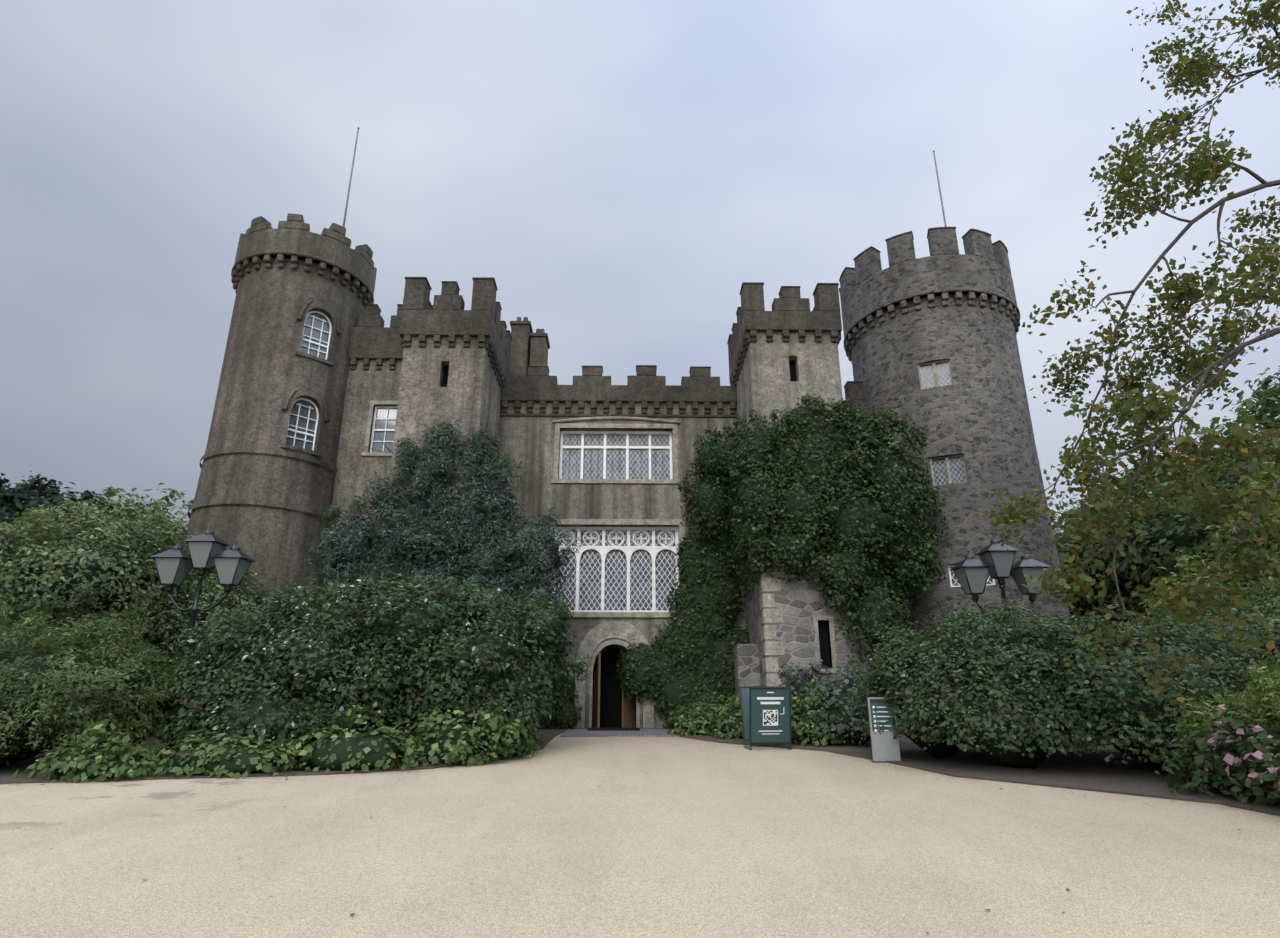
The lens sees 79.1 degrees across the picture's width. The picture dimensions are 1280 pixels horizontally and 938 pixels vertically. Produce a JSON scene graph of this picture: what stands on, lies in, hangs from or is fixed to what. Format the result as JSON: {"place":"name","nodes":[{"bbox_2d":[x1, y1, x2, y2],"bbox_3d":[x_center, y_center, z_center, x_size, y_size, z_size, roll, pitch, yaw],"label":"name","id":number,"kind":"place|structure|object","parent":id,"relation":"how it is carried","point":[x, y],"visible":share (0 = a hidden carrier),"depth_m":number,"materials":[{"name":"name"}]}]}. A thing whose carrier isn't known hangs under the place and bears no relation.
{"place":"outdoors","nodes":[
{"label":"outdoors","id":0,"kind":"place"},
{"bbox_2d":[0,729,566,784],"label":"bed soil","id":1,"kind":"structure","parent":0,"point":[21,777],"depth_m":12.88,"materials":[{"name":"brown soil"}]},
{"bbox_2d":[0,564,211,765],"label":"yew shrub","id":2,"kind":"object","parent":1,"relation":"on","point":[48,699],"visible":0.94,"depth_m":13.49,"materials":[{"name":"green plant"}]},
{"bbox_2d":[0,491,288,690],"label":"shrub","id":3,"kind":"object","parent":1,"relation":"on","point":[62,557],"visible":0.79,"depth_m":18.35,"materials":[{"name":"green plant"}]},
{"bbox_2d":[150,525,256,754],"bbox_3d":[-9.407,3.475,16.210,1.940,4.785,0.700,0,-19,-1],"label":"lamp post","id":4,"kind":"object","parent":1,"relation":"on","point":[175,564],"visible":0.9,"depth_m":16.51,"materials":[{"name":"metal"}]},
{"bbox_2d":[190,582,340,687],"bbox_3d":[-8.046,4.637,18.822,5.659,3.714,4.252,8,-21,-23],"label":"pale shrub","id":5,"kind":"object","parent":1,"relation":"on","point":[241,612],"depth_m":18.26,"materials":[{"name":"green plant"}]},
{"bbox_2d":[12,693,542,782],"bbox_3d":[-5.482,4.638,13.624,8.821,1.488,2.860,11,-22,-30],"label":"plant","id":6,"kind":"object","parent":1,"relation":"on","point":[444,742],"visible":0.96,"depth_m":12.98,"materials":[{"name":"green plant"}]},
{"bbox_2d":[147,558,588,754],"bbox_3d":[-5.367,3.952,16.418,8.681,4.231,5.852,7,-20,-20],"label":"rhododendron shrub","id":7,"kind":"object","parent":1,"relation":"on","point":[285,671],"visible":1,"depth_m":14.72,"materials":[{"name":"green plant"}]},
{"bbox_2d":[331,571,505,602],"bbox_3d":[-5.662,4.425,20.016,6.336,3.791,3.204,0,-19,-1],"label":"shrub","id":8,"kind":"object","parent":1,"relation":"on","point":[373,580],"depth_m":19.80,"materials":[{"name":"green plant"}]},
{"bbox_2d":[371,337,500,737],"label":"square tower","id":9,"kind":"structure","parent":1,"relation":"on","point":[471,391],"depth_m":22.72,"materials":[{"name":"grey stone"}]},
{"bbox_2d":[399,277,511,390],"bbox_3d":[-5.866,-4.147,25.233,2.750,2.332,3.940,0,-19,-1],"label":"turret battlement","id":10,"kind":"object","parent":9,"relation":"on","point":[450,317],"depth_m":23.46,"materials":[{"name":"grey stone"}]},
{"bbox_2d":[298,408,585,644],"bbox_3d":[-5.267,2.782,21.663,7.497,9.340,4.220,0,-19,-1],"label":"holm oak tree","id":11,"kind":"object","parent":1,"relation":"on","point":[530,562],"depth_m":20.95,"materials":[{"name":"green plant"}]},
{"bbox_2d":[323,360,401,598],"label":"castle wall","id":12,"kind":"structure","parent":0,"point":[356,469],"depth_m":26.66,"materials":[{"name":"grey stone"}]},
{"bbox_2d":[348,304,432,369],"bbox_3d":[-8.828,-4.663,28.141,3.900,2.597,0.755,0,-19,-1],"label":"battlement","id":13,"kind":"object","parent":12,"relation":"on","point":[373,337],"depth_m":27.74,"materials":[{"name":"grey stone"}]},
{"bbox_2d":[509,317,549,384],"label":"castle chimneys","id":14,"kind":"object","parent":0,"point":[529,346],"visible":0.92,"depth_m":28.57,"materials":[{"name":"grey stone"}]},
{"bbox_2d":[531,728,670,728],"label":"bed soil","id":15,"kind":"structure","parent":0,"point":[643,728],"depth_m":22.66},
{"bbox_2d":[0,471,146,526],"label":"cedar tree","id":16,"kind":"object","parent":15,"relation":"on","point":[15,499],"visible":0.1,"depth_m":26.61,"materials":[{"name":"green plant"}]},
{"bbox_2d":[68,483,193,538],"bbox_3d":[-24.512,7.613,41.339,14.754,12.376,15.848,0,-19,-1],"label":"tree","id":17,"kind":"object","parent":15,"relation":"on","point":[114,493],"visible":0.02,"depth_m":39.22,"materials":[{"name":"green plant"}]},
{"bbox_2d":[361,359,995,728],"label":"stone trim","id":18,"kind":"structure","parent":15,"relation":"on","point":[597,639],"depth_m":23.56,"materials":[{"name":"grey stone"}]},
{"bbox_2d":[1050,444,1276,633],"bbox_3d":[20.155,4.754,28.598,12.372,9.486,14.663,11,-22,-30],"label":"tree","id":19,"kind":"object","parent":15,"relation":"on","point":[1152,551],"visible":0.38,"depth_m":26.70,"materials":[{"name":"green plant"}]},
{"bbox_2d":[1064,436,1276,614],"bbox_3d":[29.860,4.145,35.244,16.036,14.965,18.626,15,-24,-37],"label":"tree","id":20,"kind":"object","parent":15,"relation":"on","point":[1126,472],"visible":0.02,"depth_m":36.64,"materials":[{"name":"green plant"}]},
{"bbox_2d":[560,729,678,736],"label":"door paving","id":21,"kind":"structure","parent":0,"point":[640,733],"depth_m":20.85,"materials":[{"name":"grey stone"}]},
{"bbox_2d":[587,728,639,730],"bbox_3d":[-0.755,7.485,22.309,1.500,0.085,0.800,0,-19,-1],"label":"doorstep","id":22,"kind":"object","parent":21,"relation":"on","point":[613,729],"depth_m":21.96,"materials":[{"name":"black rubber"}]},
{"bbox_2d":[442,360,829,727],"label":"dark openings","id":23,"kind":"object","parent":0,"point":[610,704],"visible":0.1,"depth_m":23.94,"materials":[{"name":"black"}]},
{"bbox_2d":[0,732,1279,937],"bbox_3d":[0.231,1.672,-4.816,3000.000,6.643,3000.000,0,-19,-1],"label":"forecourt ground","id":24,"kind":"structure","parent":0,"point":[672,838],"depth_m":7.17,"materials":[{"name":"beige gravel"}]},
{"bbox_2d":[183,258,364,728],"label":"round tower","id":25,"kind":"structure","parent":24,"relation":"on","point":[266,371],"depth_m":25.20,"materials":[{"name":"grey stone"}]},
{"bbox_2d":[188,300,341,519],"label":"stone moldings","id":26,"kind":"structure","parent":25,"relation":"attached to","point":[267,502],"depth_m":24.79,"materials":[{"name":"grey stone"}]},
{"bbox_2d":[231,213,376,314],"bbox_3d":[-12.479,-7.202,29.043,4.900,2.146,4.900,0,-19,-1],"label":"tower battlement","id":27,"kind":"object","parent":25,"relation":"on","point":[293,238],"depth_m":27.12,"materials":[{"name":"grey stone"}]},
{"bbox_2d":[286,313,396,451],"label":"windows","id":28,"kind":"structure","parent":25,"relation":"in","point":[381,413],"depth_m":26.69,"materials":[{"name":"grey glass"}]},
{"bbox_2d":[343,127,946,226],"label":"flagpoles","id":29,"kind":"object","parent":25,"relation":"attached to","point":[347,200],"visible":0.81,"depth_m":31.07,"materials":[{"name":"grey metal"}]},
{"bbox_2d":[497,402,746,727],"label":"castle wall","id":30,"kind":"structure","parent":24,"relation":"on","point":[528,442],"depth_m":25.15,"materials":[{"name":"grey stone"}]},
{"bbox_2d":[593,653,634,727],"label":"castle door leaves","id":31,"kind":"object","parent":30,"relation":"in","point":[628,713],"visible":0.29,"depth_m":23.13,"materials":[{"name":"brown wood"}]},
{"bbox_2d":[500,365,736,417],"bbox_3d":[-0.710,-2.549,26.476,7.950,1.874,0.755,0,-19,-1],"label":"battlement","id":32,"kind":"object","parent":30,"relation":"on","point":[593,386],"depth_m":26.11,"materials":[{"name":"grey stone"}]},
{"bbox_2d":[285,311,995,611],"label":"window frames","id":33,"kind":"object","parent":30,"relation":"in","point":[628,550],"visible":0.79,"depth_m":24.98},
{"bbox_2d":[562,434,669,478],"bbox_3d":[-0.796,-0.402,25.838,3.650,1.700,0.001,0,-19,-1],"label":"window","id":34,"kind":"structure","parent":33,"relation":"in","point":[616,466],"depth_m":25.82,"materials":[{"name":"grey glass"}]},
{"bbox_2d":[555,530,992,610],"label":"window","id":35,"kind":"structure","parent":33,"relation":"in","point":[615,593],"depth_m":24.54,"materials":[{"name":"white glass"}]},
{"bbox_2d":[8,737,1271,933],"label":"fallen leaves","id":36,"kind":"object","parent":24,"relation":"on","point":[352,914],"visible":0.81,"depth_m":11.17,"materials":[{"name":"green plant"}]},
{"bbox_2d":[851,294,1070,664],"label":"round tower","id":37,"kind":"structure","parent":24,"relation":"on","point":[977,414],"depth_m":24.72,"materials":[{"name":"grey stone"}]},
{"bbox_2d":[839,227,1019,362],"bbox_3d":[10.669,-5.954,28.957,6.120,3.030,6.120,0,-19,-1],"label":"tower battlement","id":38,"kind":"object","parent":37,"relation":"on","point":[869,288],"depth_m":26.56,"materials":[{"name":"grey stone"}]},
{"bbox_2d":[0,0,1279,625],"label":"sky","id":39,"kind":"structure","parent":0,"point":[619,171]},
{"bbox_2d":[533,473,749,729],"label":"ivy wall","id":40,"kind":"structure","parent":0,"point":[686,630],"depth_m":23.12,"materials":[{"name":"green plant"}]},
{"bbox_2d":[734,563,868,704],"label":"stone wall","id":41,"kind":"structure","parent":0,"point":[795,599],"depth_m":20.77,"materials":[{"name":"grey stone"}]},
{"bbox_2d":[843,381,865,416],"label":"castle wall parapet","id":42,"kind":"structure","parent":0,"point":[854,390],"depth_m":27.35,"materials":[{"name":"grey stone"}]},
{"bbox_2d":[920,362,965,484],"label":"windows","id":43,"kind":"structure","parent":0,"point":[956,463],"depth_m":24.51,"materials":[{"name":"grey glass"}]},
{"bbox_2d":[679,733,1279,815],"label":"bed soil","id":44,"kind":"structure","parent":0,"point":[1092,770],"depth_m":13.12,"materials":[{"name":"soil"}]},
{"bbox_2d":[739,686,791,749],"bbox_3d":[2.820,5.557,17.367,0.920,1.386,1.131,2,-19,-5],"label":"sign board","id":45,"kind":"object","parent":44,"relation":"on","point":[766,714],"visible":1,"depth_m":16.98,"materials":[{"name":"green metal"}]},
{"bbox_2d":[667,674,870,746],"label":"shrubs","id":46,"kind":"object","parent":44,"relation":"on","point":[720,719],"visible":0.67,"depth_m":19.29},
{"bbox_2d":[736,332,842,667],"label":"square tower","id":47,"kind":"structure","parent":44,"relation":"on","point":[765,386],"depth_m":23.09,"materials":[{"name":"grey stone"}]},
{"bbox_2d":[727,282,841,385],"bbox_3d":[4.613,-4.170,25.397,2.990,1.982,3.940,0,-19,-1],"label":"turret battlement","id":48,"kind":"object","parent":47,"relation":"on","point":[789,312],"depth_m":23.60,"materials":[{"name":"grey stone"}]},
{"bbox_2d":[677,393,955,672],"bbox_3d":[5.427,1.697,22.679,8.379,8.424,4.898,0,-19,-1],"label":"ivy","id":49,"kind":"object","parent":44,"relation":"on","point":[849,482],"visible":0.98,"depth_m":21.35,"materials":[{"name":"green plant"}]},
{"bbox_2d":[777,657,879,744],"bbox_3d":[4.635,5.603,18.854,2.986,2.144,3.671,0,-19,-1],"label":"shrub","id":50,"kind":"object","parent":44,"relation":"on","point":[839,699],"visible":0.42,"depth_m":17.77,"materials":[{"name":"green plant"}]},
{"bbox_2d":[864,559,900,733],"bbox_3d":[6.979,4.164,21.939,1.724,6.640,1.121,0,-19,-1],"label":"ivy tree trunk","id":51,"kind":"object","parent":44,"relation":"on","point":[889,596],"depth_m":21.91,"materials":[{"name":"plant"}]},
{"bbox_2d":[867,697,900,762],"bbox_3d":[4.637,4.956,14.745,0.560,1.182,0.150,-2,-19,5],"label":"totem sign","id":52,"kind":"object","parent":44,"relation":"on","point":[885,745],"visible":0.83,"depth_m":14.70,"materials":[{"name":"grey metal"}]},
{"bbox_2d":[950,534,1051,624],"bbox_3d":[7.841,3.625,16.414,1.940,4.635,0.700,0,-19,-1],"label":"lamp post","id":53,"kind":"object","parent":44,"relation":"on","point":[971,573],"visible":0.58,"depth_m":16.73,"materials":[{"name":"metal"}]},
{"bbox_2d":[831,592,1279,774],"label":"hedge","id":54,"kind":"object","parent":44,"relation":"on","point":[1011,694],"visible":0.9,"depth_m":13.30,"materials":[{"name":"green plant"}]},
{"bbox_2d":[959,0,1279,721],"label":"tree","id":55,"kind":"object","parent":44,"relation":"on","point":[1154,409],"visible":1,"depth_m":10.94,"materials":[{"name":"green plant"}]},
{"bbox_2d":[1138,461,1279,627],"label":"shrub","id":56,"kind":"object","parent":44,"relation":"on","point":[1217,538],"visible":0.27,"depth_m":18.66,"materials":[{"name":"green plant"}]},
{"bbox_2d":[1152,536,1279,639],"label":"shrub","id":57,"kind":"object","parent":44,"relation":"on","point":[1251,597],"visible":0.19,"depth_m":16.50,"materials":[{"name":"green plant"}]},
{"bbox_2d":[1158,707,1279,805],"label":"border plant","id":58,"kind":"object","parent":44,"relation":"on","point":[1210,764],"visible":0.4,"depth_m":10.50,"materials":[{"name":"green plant"}]},
{"bbox_2d":[1169,649,1279,774],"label":"juniper shrub","id":59,"kind":"object","parent":44,"relation":"on","point":[1264,694],"visible":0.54,"depth_m":11.09,"materials":[{"name":"green plant"}]},
{"bbox_2d":[1172,363,1279,546],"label":"tree","id":60,"kind":"object","parent":44,"relation":"on","point":[1268,394],"visible":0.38,"depth_m":22.00,"materials":[{"name":"green plant"}]},
{"bbox_2d":[1185,680,1279,798],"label":"flowering shrub","id":61,"kind":"object","parent":44,"relation":"on","point":[1259,758],"visible":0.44,"depth_m":9.93,"materials":[{"name":"green plant"}]}
]}

